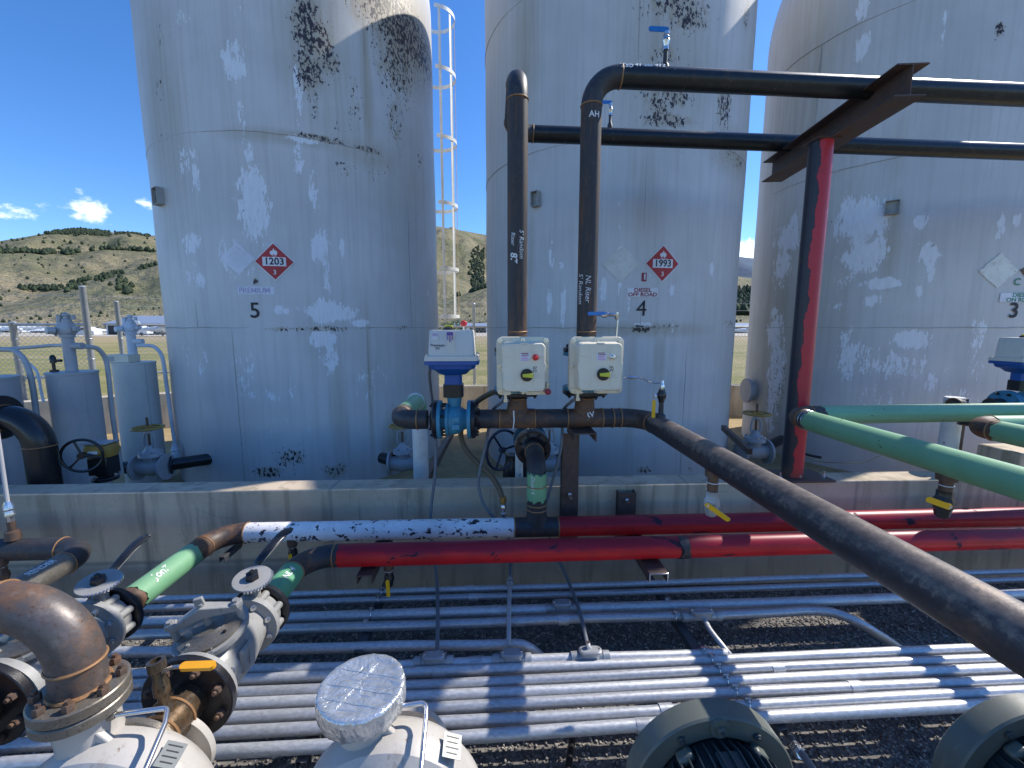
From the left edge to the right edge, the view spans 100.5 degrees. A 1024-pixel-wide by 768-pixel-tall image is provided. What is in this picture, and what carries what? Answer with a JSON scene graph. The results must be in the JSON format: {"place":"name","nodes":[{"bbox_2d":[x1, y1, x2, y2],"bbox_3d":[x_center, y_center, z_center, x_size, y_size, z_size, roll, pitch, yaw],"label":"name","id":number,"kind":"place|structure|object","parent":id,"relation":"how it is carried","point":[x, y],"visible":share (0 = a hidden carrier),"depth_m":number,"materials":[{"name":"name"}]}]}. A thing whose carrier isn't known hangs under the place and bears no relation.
{"place":"outdoors","nodes":[
{"label":"outdoors","id":0,"kind":"place"},
{"bbox_2d":[0,600,125,690],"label":"check valve","id":1,"kind":"object","parent":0,"point":[22,658],"visible":0.2,"depth_m":1.43,"materials":[{"name":"silver metal"}]},
{"bbox_2d":[0,663,34,745],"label":"pump spool","id":2,"kind":"object","parent":1,"relation":"attached to","point":[16,687],"visible":0.85,"depth_m":1.33,"materials":[{"name":"metal"}]},
{"bbox_2d":[116,461,128,473],"bbox_3d":[-4.503,0.845,4.260,1.455,0.200,0.200,0,8,-2],"label":"nozzle pipe","id":3,"kind":"object","parent":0,"point":[125,463],"visible":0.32,"depth_m":4.24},
{"bbox_2d":[126,417,175,479],"bbox_3d":[-3.632,0.649,4.272,0.305,0.639,0.273,0,8,0],"label":"gate valve","id":4,"kind":"object","parent":3,"relation":"attached to","point":[148,460],"visible":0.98,"depth_m":4.23,"materials":[{"name":"silver metal"}]},
{"bbox_2d":[169,454,211,473],"bbox_3d":[-3.369,0.816,4.482,0.355,0.200,0.200,-5,9,-35],"label":"nozzle pipe","id":5,"kind":"object","parent":4,"relation":"attached to","point":[190,461],"visible":0.91,"depth_m":4.43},
{"bbox_2d":[0,333,747,335],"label":"airfield apron","id":6,"kind":"object","parent":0,"point":[105,334],"depth_m":97.73,"materials":[{"name":"concrete"}]},
{"bbox_2d":[102,316,165,334],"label":"hangar","id":7,"kind":"structure","parent":6,"relation":"on","point":[110,325],"depth_m":107.39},
{"bbox_2d":[0,226,751,328],"bbox_3d":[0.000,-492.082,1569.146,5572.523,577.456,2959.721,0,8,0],"label":"hills","id":8,"kind":"structure","parent":0,"point":[101,296],"depth_m":711.97,"materials":[{"name":"plant"}]},
{"bbox_2d":[0,226,750,322],"bbox_3d":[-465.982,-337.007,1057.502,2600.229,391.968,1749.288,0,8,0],"label":"hillside trees","id":9,"kind":"object","parent":8,"relation":"on","point":[743,301],"visible":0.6,"depth_m":943.65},
{"bbox_2d":[0,0,781,257],"label":"sky","id":10,"kind":"structure","parent":0,"point":[73,150],"materials":[{"name":"blue"}]},
{"bbox_2d":[0,332,849,581],"bbox_3d":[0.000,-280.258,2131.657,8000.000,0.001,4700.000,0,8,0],"label":"grass field","id":11,"kind":"structure","parent":0,"point":[107,345],"depth_m":26.96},
{"bbox_2d":[107,416,849,482],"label":"containment floor","id":12,"kind":"structure","parent":0,"point":[456,461],"depth_m":5.56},
{"bbox_2d":[0,374,26,484],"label":"grey vessel","id":13,"kind":"object","parent":12,"relation":"on","point":[10,385],"visible":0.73,"depth_m":3.43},
{"bbox_2d":[0,347,39,414],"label":"bent conduit","id":14,"kind":"object","parent":13,"relation":"attached to","point":[21,356],"visible":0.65,"depth_m":3.61,"materials":[{"name":"metal"}]},
{"bbox_2d":[0,395,63,484],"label":"black elbow","id":15,"kind":"object","parent":12,"relation":"on","point":[33,432],"visible":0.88,"depth_m":2.89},
{"bbox_2d":[59,438,120,482],"bbox_3d":[-3.114,0.560,3.169,0.242,0.358,0.264,0,8,0],"label":"geared valve","id":16,"kind":"object","parent":15,"relation":"attached to","point":[103,462],"visible":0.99,"depth_m":3.16,"materials":[{"name":"yellow paint"}]},
{"bbox_2d":[0,286,96,399],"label":"chain link fence","id":17,"kind":"object","parent":12,"relation":"on","point":[15,338],"visible":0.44,"depth_m":6.84,"materials":[{"name":"metal"}]},
{"bbox_2d":[43,313,112,483],"bbox_3d":[-3.894,0.311,3.824,0.348,1.880,0.348,0,8,0],"label":"grey vessel","id":18,"kind":"object","parent":12,"relation":"on","point":[74,396],"visible":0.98,"depth_m":3.71,"materials":[{"name":"paint"}]},
{"bbox_2d":[84,344,123,473],"bbox_3d":[-3.762,0.251,3.891,0.070,1.233,0.219,5,9,34],"label":"bent conduit","id":19,"kind":"object","parent":18,"relation":"attached to","point":[100,351],"visible":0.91,"depth_m":3.94,"materials":[{"name":"metal"}]},
{"bbox_2d":[24,392,174,433],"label":"side wall","id":20,"kind":"structure","parent":12,"relation":"on","point":[44,410],"depth_m":7.04,"materials":[{"name":"concrete"}]},
{"bbox_2d":[107,315,165,482],"bbox_3d":[-4.184,0.181,4.765,0.388,1.890,0.388,0,8,0],"label":"grey vessel","id":21,"kind":"object","parent":12,"relation":"on","point":[136,388],"visible":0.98,"depth_m":4.64,"materials":[{"name":"paint"}]},
{"bbox_2d":[135,344,176,442],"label":"bent conduit","id":22,"kind":"object","parent":21,"relation":"attached to","point":[167,390],"visible":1,"depth_m":4.74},
{"bbox_2d":[113,297,170,389],"bbox_3d":[-6.077,-0.456,8.019,0.090,2.300,1.937,7,10,44],"label":"chain link fence","id":23,"kind":"object","parent":12,"relation":"on","point":[120,338],"visible":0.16,"depth_m":7.39,"materials":[{"name":"metal"}]},
{"bbox_2d":[130,0,459,481],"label":"storage tank","id":24,"kind":"object","parent":12,"relation":"on","point":[289,147],"visible":0.97,"depth_m":4.37,"materials":[{"name":"metal"}]},
{"bbox_2d":[378,452,395,464],"bbox_3d":[-1.350,0.821,4.635,0.195,0.200,0.200,5,9,34],"label":"nozzle pipe","id":25,"kind":"object","parent":24,"relation":"attached to","point":[382,457],"visible":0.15,"depth_m":4.61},
{"bbox_2d":[386,423,412,475],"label":"gate valve","id":26,"kind":"object","parent":25,"relation":"attached to","point":[402,460],"visible":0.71,"depth_m":4.43,"materials":[{"name":"silver metal"}]},
{"bbox_2d":[391,393,428,478],"bbox_3d":[-0.683,0.632,2.937,0.225,1.076,0.879,-2,8,-12],"label":"green back pipe","id":27,"kind":"object","parent":12,"relation":"on","point":[411,412],"visible":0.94,"depth_m":3.01,"materials":[{"name":"metal"}]},
{"bbox_2d":[429,434,453,478],"bbox_3d":[-0.719,0.680,4.377,0.055,0.112,1.902,0,8,-1],"label":"steel channel","id":28,"kind":"object","parent":12,"relation":"on","point":[443,447],"visible":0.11,"depth_m":4.19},
{"bbox_2d":[0,471,1023,597],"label":"containment wall","id":29,"kind":"structure","parent":12,"relation":"on","point":[109,523],"depth_m":2.77,"materials":[{"name":"concrete"}]},
{"bbox_2d":[0,536,91,585],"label":"black pipe","id":30,"kind":"object","parent":29,"relation":"attached to","point":[62,557],"visible":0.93,"depth_m":2.23,"materials":[{"name":"metal"}]},
{"bbox_2d":[0,436,22,541],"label":"vertical tube","id":31,"kind":"object","parent":30,"relation":"on","point":[13,532],"visible":1,"depth_m":2.25,"materials":[{"name":"paint"}]},
{"bbox_2d":[356,540,392,583],"bbox_3d":[-0.761,0.954,2.456,0.080,0.045,0.600,0,8,-2],"label":"pipe bracket","id":32,"kind":"object","parent":29,"relation":"attached to","point":[371,572],"visible":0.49,"depth_m":2.20,"materials":[{"name":"metal"}]},
{"bbox_2d":[559,428,596,537],"bbox_3d":[0.400,0.686,2.632,0.162,0.850,0.280,0,8,-2],"label":"channel post","id":33,"kind":"object","parent":29,"relation":"attached to","point":[569,470],"visible":0.71,"depth_m":2.68,"materials":[{"name":"metal"}]},
{"bbox_2d":[480,398,1023,677],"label":"manifold pipe","id":34,"kind":"object","parent":33,"relation":"on","point":[986,618],"visible":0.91,"depth_m":1.05,"materials":[{"name":"metal"}]},
{"bbox_2d":[428,398,479,438],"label":"ball valve","id":35,"kind":"object","parent":34,"relation":"attached to","point":[453,417],"visible":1,"depth_m":2.46,"materials":[{"name":"teal paint"}]},
{"bbox_2d":[424,320,479,397],"bbox_3d":[-0.344,-0.147,2.485,0.313,0.444,0.246,0,8,0],"label":"electric actuator","id":36,"kind":"object","parent":35,"relation":"on","point":[452,356],"visible":1,"depth_m":2.38,"materials":[{"name":"white plastic"}]},
{"bbox_2d":[428,368,439,650],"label":"flexible conduit","id":37,"kind":"object","parent":36,"relation":"attached to","point":[437,636],"visible":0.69,"depth_m":2.53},
{"bbox_2d":[494,347,536,399],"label":"riser valve","id":38,"kind":"object","parent":34,"relation":"attached to","point":[519,395],"visible":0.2,"depth_m":2.42,"materials":[{"name":"teal paint"}]},
{"bbox_2d":[458,389,506,517],"bbox_3d":[-0.170,0.423,2.663,0.369,0.803,0.126,5,9,32],"label":"brown hose","id":39,"kind":"object","parent":38,"relation":"hanging from","point":[485,469],"visible":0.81,"depth_m":2.63,"materials":[{"name":"rubber"}]},
{"bbox_2d":[496,337,550,401],"bbox_3d":[0.065,-0.076,2.358,0.304,0.368,0.206,0,8,0],"label":"starter box","id":40,"kind":"object","parent":38,"relation":"attached to","point":[522,364],"visible":1,"depth_m":2.30,"materials":[{"name":"silver metal"}]},
{"bbox_2d":[477,400,511,575],"bbox_3d":[-0.061,0.598,2.568,0.152,1.060,0.323,-6,10,-41],"label":"flexible conduit","id":41,"kind":"object","parent":40,"relation":"attached to","point":[488,511],"visible":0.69,"depth_m":2.63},
{"bbox_2d":[506,575,512,647],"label":"short conduit","id":42,"kind":"object","parent":41,"relation":"attached to","point":[509,583],"visible":0.98,"depth_m":2.19,"materials":[{"name":"metal"}]},
{"bbox_2d":[562,344,606,399],"bbox_3d":[0.436,-0.084,2.527,0.268,0.325,0.268,0,8,0],"label":"riser valve","id":43,"kind":"object","parent":34,"relation":"attached to","point":[584,394],"visible":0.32,"depth_m":2.45,"materials":[{"name":"teal paint"}]},
{"bbox_2d":[568,337,623,400],"bbox_3d":[0.475,-0.081,2.376,0.307,0.363,0.206,0,8,0],"label":"starter box","id":44,"kind":"object","parent":43,"relation":"attached to","point":[595,364],"visible":1,"depth_m":2.31,"materials":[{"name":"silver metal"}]},
{"bbox_2d":[546,398,588,644],"bbox_3d":[0.341,0.633,2.318,0.150,1.076,0.826,-1,8,-10],"label":"flexible conduit","id":45,"kind":"object","parent":44,"relation":"attached to","point":[571,401],"visible":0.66,"depth_m":2.50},
{"bbox_2d":[576,63,1023,336],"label":"riser pipe","id":46,"kind":"object","parent":43,"relation":"on","point":[602,83],"visible":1,"depth_m":2.34,"materials":[{"name":"metal"}]},
{"bbox_2d":[649,26,669,65],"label":"ball valve","id":47,"kind":"object","parent":46,"relation":"on","point":[666,36],"visible":0.91,"depth_m":2.29,"materials":[{"name":"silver metal"}]},
{"bbox_2d":[623,376,665,417],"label":"vent valve","id":48,"kind":"object","parent":34,"relation":"on","point":[660,395],"visible":0.99,"depth_m":2.31,"materials":[{"name":"silver metal"}]},
{"bbox_2d":[703,469,729,520],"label":"drain valve","id":49,"kind":"object","parent":34,"relation":"attached to","point":[711,501],"visible":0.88,"depth_m":1.77,"materials":[{"name":"silver metal"}]},
{"bbox_2d":[615,489,635,536],"bbox_3d":[0.742,0.871,2.762,0.117,0.348,0.111,0,8,0],"label":"wall bracket","id":50,"kind":"object","parent":29,"relation":"attached to","point":[625,503],"depth_m":2.75,"materials":[{"name":"metal"}]},
{"bbox_2d":[620,535,668,582],"bbox_3d":[0.738,0.951,2.497,0.100,0.050,0.646,0,8,-2],"label":"pipe bracket","id":51,"kind":"object","parent":29,"relation":"attached to","point":[649,567],"visible":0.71,"depth_m":2.24,"materials":[{"name":"metal"}]},
{"bbox_2d":[86,507,1023,638],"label":"fuel pipe","id":52,"kind":"object","parent":51,"relation":"on","point":[141,593],"visible":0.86,"depth_m":2.49,"materials":[{"name":"metal"}]},
{"bbox_2d":[73,534,150,633],"bbox_3d":[-1.661,0.890,1.853,0.217,0.311,0.418,0,8,0],"label":"butterfly valve","id":53,"kind":"object","parent":52,"relation":"attached to","point":[98,585],"visible":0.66,"depth_m":1.72,"materials":[{"name":"silver metal"}]},
{"bbox_2d":[515,430,550,511],"bbox_3d":[0.134,0.524,2.615,0.232,0.415,0.353,0,8,0],"label":"down pipe","id":54,"kind":"object","parent":52,"relation":"on","point":[532,449],"visible":1,"depth_m":2.50,"materials":[{"name":"metal"}]},
{"bbox_2d":[513,408,547,476],"bbox_3d":[0.128,0.455,3.132,0.240,0.675,0.748,0,8,0],"label":"valve","id":55,"kind":"object","parent":54,"relation":"attached to","point":[518,432],"visible":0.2,"depth_m":2.96,"materials":[{"name":"teal paint"}]},
{"bbox_2d":[485,429,514,477],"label":"geared valve","id":56,"kind":"object","parent":55,"relation":"attached to","point":[508,469],"visible":0.74,"depth_m":3.11,"materials":[{"name":"black metal"}]},
{"bbox_2d":[236,527,1023,629],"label":"front fuel pipe","id":57,"kind":"object","parent":51,"relation":"on","point":[291,574],"visible":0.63,"depth_m":2.25,"materials":[{"name":"metal"}]},
{"bbox_2d":[231,527,292,625],"bbox_3d":[-1.055,0.877,1.874,0.203,0.330,0.412,0,8,0],"label":"butterfly valve","id":58,"kind":"object","parent":57,"relation":"attached to","point":[255,579],"visible":0.56,"depth_m":1.74,"materials":[{"name":"silver metal"}]},
{"bbox_2d":[766,136,842,482],"bbox_3d":[1.946,-0.434,2.793,0.400,2.168,0.240,0,8,-2],"label":"beam post","id":59,"kind":"object","parent":29,"relation":"on","point":[814,225],"visible":0.93,"depth_m":2.74,"materials":[{"name":"metal"}]},
{"bbox_2d":[762,62,929,181],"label":"overhead beam","id":60,"kind":"structure","parent":59,"relation":"on","point":[850,120],"depth_m":2.47,"materials":[{"name":"metal"}]},
{"bbox_2d":[504,69,1023,336],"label":"riser pipe","id":61,"kind":"object","parent":60,"relation":"on","point":[522,133],"visible":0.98,"depth_m":3.03,"materials":[{"name":"metal"}]},
{"bbox_2d":[438,303,748,384],"bbox_3d":[4.482,-0.604,8.948,19.044,2.350,0.077,0,8,-1],"label":"chain link fence","id":62,"kind":"object","parent":12,"relation":"on","point":[473,310],"visible":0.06,"depth_m":8.83,"materials":[{"name":"metal"}]},
{"bbox_2d":[485,0,757,476],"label":"storage tank","id":63,"kind":"object","parent":12,"relation":"on","point":[670,223],"visible":0.72,"depth_m":4.42,"materials":[{"name":"metal"}]},
{"bbox_3d":[0.412,0.759,4.604,0.221,0.200,0.377,0,8,0],"label":"nozzle pipe","id":64,"kind":"object","parent":63,"relation":"attached to","visible":0},
{"bbox_2d":[545,428,560,471],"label":"gate valve","id":65,"kind":"object","parent":64,"relation":"attached to","point":[550,461],"visible":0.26,"depth_m":4.22,"materials":[{"name":"silver metal"}]},
{"bbox_2d":[721,425,752,454],"bbox_3d":[2.291,0.561,4.361,0.045,0.126,0.710,1,8,7],"label":"steel channel","id":66,"kind":"object","parent":12,"relation":"on","point":[747,449],"visible":1,"depth_m":4.28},
{"bbox_2d":[740,0,1023,471],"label":"storage tank","id":67,"kind":"object","parent":12,"relation":"on","point":[921,301],"visible":0.7,"depth_m":4.75,"materials":[{"name":"metal"}]},
{"bbox_2d":[769,435,782,447],"bbox_3d":[3.372,0.785,5.540,0.730,0.200,0.200,-6,10,-39],"label":"nozzle pipe","id":68,"kind":"object","parent":67,"relation":"attached to","point":[777,441],"visible":0.22,"depth_m":5.57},
{"bbox_2d":[733,403,775,463],"bbox_3d":[2.958,0.606,5.174,0.358,0.749,0.320,0,8,0],"label":"gate valve","id":69,"kind":"object","parent":68,"relation":"attached to","point":[761,446],"visible":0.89,"depth_m":5.13,"materials":[{"name":"silver metal"}]},
{"bbox_2d":[937,396,968,450],"bbox_3d":[3.547,0.700,3.477,0.148,1.200,0.122,0,8,0],"label":"support post","id":70,"kind":"object","parent":12,"relation":"on","point":[951,435],"visible":0.22,"depth_m":3.40,"materials":[{"name":"metal"}]},
{"bbox_2d":[977,443,1023,466],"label":"concrete block","id":71,"kind":"structure","parent":12,"relation":"on","point":[1010,454],"depth_m":3.20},
{"bbox_2d":[0,582,1023,767],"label":"gravel yard","id":72,"kind":"structure","parent":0,"point":[805,730],"depth_m":2.36,"materials":[{"name":"gravel"}]},
{"bbox_2d":[108,639,543,657],"bbox_3d":[-1.133,1.347,2.049,2.645,0.200,0.119,0,8,-3],"label":"metal conduit","id":73,"kind":"object","parent":72,"relation":"on","point":[334,647],"visible":0.52,"depth_m":2.04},
{"bbox_2d":[354,581,390,657],"bbox_3d":[-0.744,1.219,2.311,0.042,0.106,0.587,0,8,-3],"label":"strut channel","id":74,"kind":"object","parent":73,"relation":"attached to","point":[365,636],"visible":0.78,"depth_m":2.15,"materials":[{"name":"silver metal"}]},
{"bbox_2d":[0,606,902,646],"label":"metal conduit","id":75,"kind":"object","parent":72,"relation":"on","point":[488,622],"visible":0.77,"depth_m":2.18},
{"bbox_2d":[680,607,723,621],"bbox_3d":[0.988,1.203,2.218,0.210,0.066,0.052,0,8,-2],"label":"inline fitting","id":76,"kind":"object","parent":75,"relation":"on","point":[701,614],"visible":1,"depth_m":2.20,"materials":[{"name":"silver metal"}]},
{"bbox_2d":[699,645,787,737],"bbox_3d":[0.948,1.285,1.835,0.114,0.101,0.453,-2,8,-15],"label":"strut channel","id":77,"kind":"object","parent":72,"relation":"on","point":[778,728],"visible":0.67,"depth_m":1.74,"materials":[{"name":"silver metal"}]},
{"bbox_2d":[131,648,728,678],"bbox_3d":[-1.131,1.264,1.881,4.259,0.050,0.050,0,8,-3],"label":"metal conduit","id":78,"kind":"object","parent":77,"relation":"attached to","point":[138,673],"visible":0.39,"depth_m":1.91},
{"bbox_2d":[413,650,453,665],"bbox_3d":[-0.351,1.240,1.911,0.175,0.066,0.052,0,8,-3],"label":"inline fitting","id":79,"kind":"object","parent":78,"relation":"attached to","point":[432,658],"visible":0.88,"depth_m":1.89,"materials":[{"name":"silver metal"}]},
{"bbox_2d":[493,648,531,662],"bbox_3d":[0.000,1.238,1.926,0.175,0.066,0.052,0,8,-3],"label":"inline fitting","id":80,"kind":"object","parent":78,"relation":"attached to","point":[512,655],"visible":0.84,"depth_m":1.91,"materials":[{"name":"silver metal"}]},
{"bbox_2d":[570,645,609,660],"bbox_3d":[0.356,1.236,1.941,0.175,0.066,0.052,0,8,-3],"label":"inline fitting","id":81,"kind":"object","parent":78,"relation":"attached to","point":[594,652],"visible":0.89,"depth_m":1.92,"materials":[{"name":"silver metal"}]},
{"bbox_2d":[0,697,993,767],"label":"metal conduit","id":82,"kind":"object","parent":77,"relation":"on","point":[263,749],"visible":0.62,"depth_m":1.59,"materials":[{"name":"metal"}]},
{"bbox_2d":[0,685,1023,753],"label":"metal conduit","id":83,"kind":"object","parent":77,"relation":"on","point":[294,729],"visible":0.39,"depth_m":1.65,"materials":[{"name":"metal"}]},
{"bbox_2d":[20,674,1023,735],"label":"metal conduit","id":84,"kind":"object","parent":77,"relation":"on","point":[241,717],"visible":0.71,"depth_m":1.73,"materials":[{"name":"metal"}]},
{"bbox_2d":[132,643,983,690],"bbox_3d":[0.201,1.262,1.899,8.396,0.050,0.050,0,8,-3],"label":"metal conduit","id":85,"kind":"object","parent":77,"relation":"on","point":[410,672],"visible":0.72,"depth_m":1.90,"materials":[{"name":"metal"}]},
{"bbox_2d":[124,653,998,702],"bbox_3d":[0.196,1.270,1.835,8.116,0.050,0.050,0,8,-3],"label":"metal conduit","id":86,"kind":"object","parent":77,"relation":"on","point":[610,675],"visible":0.45,"depth_m":1.84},
{"bbox_2d":[122,663,1015,715],"bbox_3d":[0.189,1.278,1.778,7.864,0.050,0.050,0,8,-3],"label":"metal conduit","id":87,"kind":"object","parent":77,"relation":"on","point":[434,695],"visible":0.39,"depth_m":1.79,"materials":[{"name":"metal"}]},
{"bbox_2d":[646,576,698,648],"bbox_3d":[0.865,1.226,2.299,0.063,0.116,0.711,0,8,-3],"label":"strut channel","id":88,"kind":"object","parent":77,"relation":"attached to","point":[685,635],"visible":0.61,"depth_m":2.19,"materials":[{"name":"silver metal"}]},
{"bbox_2d":[75,568,1023,602],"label":"metal conduit","id":89,"kind":"object","parent":88,"relation":"on","point":[496,588],"visible":0.77,"depth_m":2.48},
{"bbox_2d":[139,588,1023,628],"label":"metal conduit","id":90,"kind":"object","parent":88,"relation":"on","point":[518,609],"visible":0.66,"depth_m":2.27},
{"bbox_2d":[545,599,577,612],"bbox_3d":[0.267,1.191,2.278,0.177,0.066,0.058,0,8,0],"label":"inline fitting","id":91,"kind":"object","parent":90,"relation":"attached to","point":[562,605],"visible":0.93,"depth_m":2.26,"materials":[{"name":"silver metal"}]},
{"bbox_2d":[143,576,1023,611],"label":"metal conduit","id":92,"kind":"object","parent":88,"relation":"on","point":[535,595],"visible":0.73,"depth_m":2.41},
{"bbox_2d":[439,384,742,415],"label":"wall","id":93,"kind":"structure","parent":0,"point":[472,392],"depth_m":8.36,"materials":[{"name":"concrete"}]},
{"bbox_2d":[738,257,752,277],"bbox_3d":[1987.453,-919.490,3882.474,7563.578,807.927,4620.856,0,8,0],"label":"distant mountain","id":94,"kind":"structure","parent":0,"point":[745,266],"depth_m":4529.12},
{"bbox_2d":[789,403,1023,501],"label":"green pipe","id":95,"kind":"object","parent":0,"point":[843,423],"visible":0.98,"depth_m":2.09,"materials":[{"name":"metal"}]},
{"bbox_2d":[925,473,958,518],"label":"drain valve","id":96,"kind":"object","parent":95,"relation":"attached to","point":[942,501],"visible":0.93,"depth_m":1.73,"materials":[{"name":"brown metal"}]},
{"bbox_2d":[944,390,1023,425],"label":"ball valve","id":97,"kind":"object","parent":95,"relation":"attached to","point":[1004,396],"visible":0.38,"depth_m":3.13,"materials":[{"name":"teal paint"}]},
{"bbox_2d":[988,334,1023,390],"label":"electric actuator","id":98,"kind":"object","parent":97,"relation":"on","point":[1008,356],"visible":1,"depth_m":3.11,"materials":[{"name":"blue plastic"}]},
{"bbox_2d":[969,415,1023,447],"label":"green pipe","id":99,"kind":"object","parent":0,"point":[1008,429],"visible":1,"depth_m":2.35,"materials":[{"name":"metal"}]},
{"bbox_3d":[-1.023,1.554,0.717,0.457,0.230,0.916,0,8,0],"label":"plinth","id":100,"kind":"object","parent":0,"visible":0},
{"bbox_2d":[25,678,215,767],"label":"centrifugal pump","id":101,"kind":"object","parent":100,"relation":"on","point":[106,737],"visible":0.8,"depth_m":1.08,"materials":[{"name":"metal"}]},
{"bbox_2d":[0,579,131,730],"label":"rusty elbow","id":102,"kind":"object","parent":101,"relation":"on","point":[58,633],"visible":1,"depth_m":1.04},
{"bbox_2d":[125,654,236,735],"bbox_3d":[-1.030,0.989,1.259,0.303,0.354,0.258,0,8,0],"label":"pump spool","id":103,"kind":"object","parent":101,"relation":"attached to","point":[188,689],"visible":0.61,"depth_m":1.33,"materials":[{"name":"metal"}]},
{"bbox_2d":[164,596,279,695],"bbox_3d":[-1.042,0.914,1.542,0.262,0.399,0.345,0,8,0],"label":"check valve","id":104,"kind":"object","parent":103,"relation":"attached to","point":[234,636],"visible":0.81,"depth_m":1.48,"materials":[{"name":"silver metal"}]},
{"bbox_3d":[-0.306,1.550,0.747,0.457,0.230,0.916,0,8,0],"label":"plinth","id":105,"kind":"object","parent":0,"visible":0},
{"bbox_2d":[314,700,477,767],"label":"centrifugal pump","id":106,"kind":"object","parent":105,"relation":"on","point":[415,734],"visible":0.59,"depth_m":1.09,"materials":[{"name":"metal"}]},
{"bbox_2d":[315,653,405,744],"bbox_3d":[-0.397,0.828,1.129,0.225,0.070,0.226,0,8,0],"label":"taped cap","id":107,"kind":"object","parent":106,"relation":"on","point":[362,698],"visible":1,"depth_m":1.09,"materials":[{"name":"metal"}]},
{"bbox_3d":[0.501,1.546,0.782,0.457,0.230,0.916,0,8,0],"label":"plinth","id":108,"kind":"object","parent":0,"visible":0},
{"bbox_2d":[626,698,792,767],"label":"electric motor","id":109,"kind":"object","parent":108,"relation":"on","point":[711,733],"visible":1,"depth_m":1.00,"materials":[{"name":"paint"}]},
{"bbox_3d":[1.284,1.541,0.815,0.457,0.230,0.916,0,8,0],"label":"plinth","id":110,"kind":"object","parent":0,"visible":0},
{"bbox_2d":[931,693,1023,767],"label":"electric motor","id":111,"kind":"object","parent":110,"relation":"on","point":[988,733],"visible":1,"depth_m":1.03,"materials":[{"name":"paint"}]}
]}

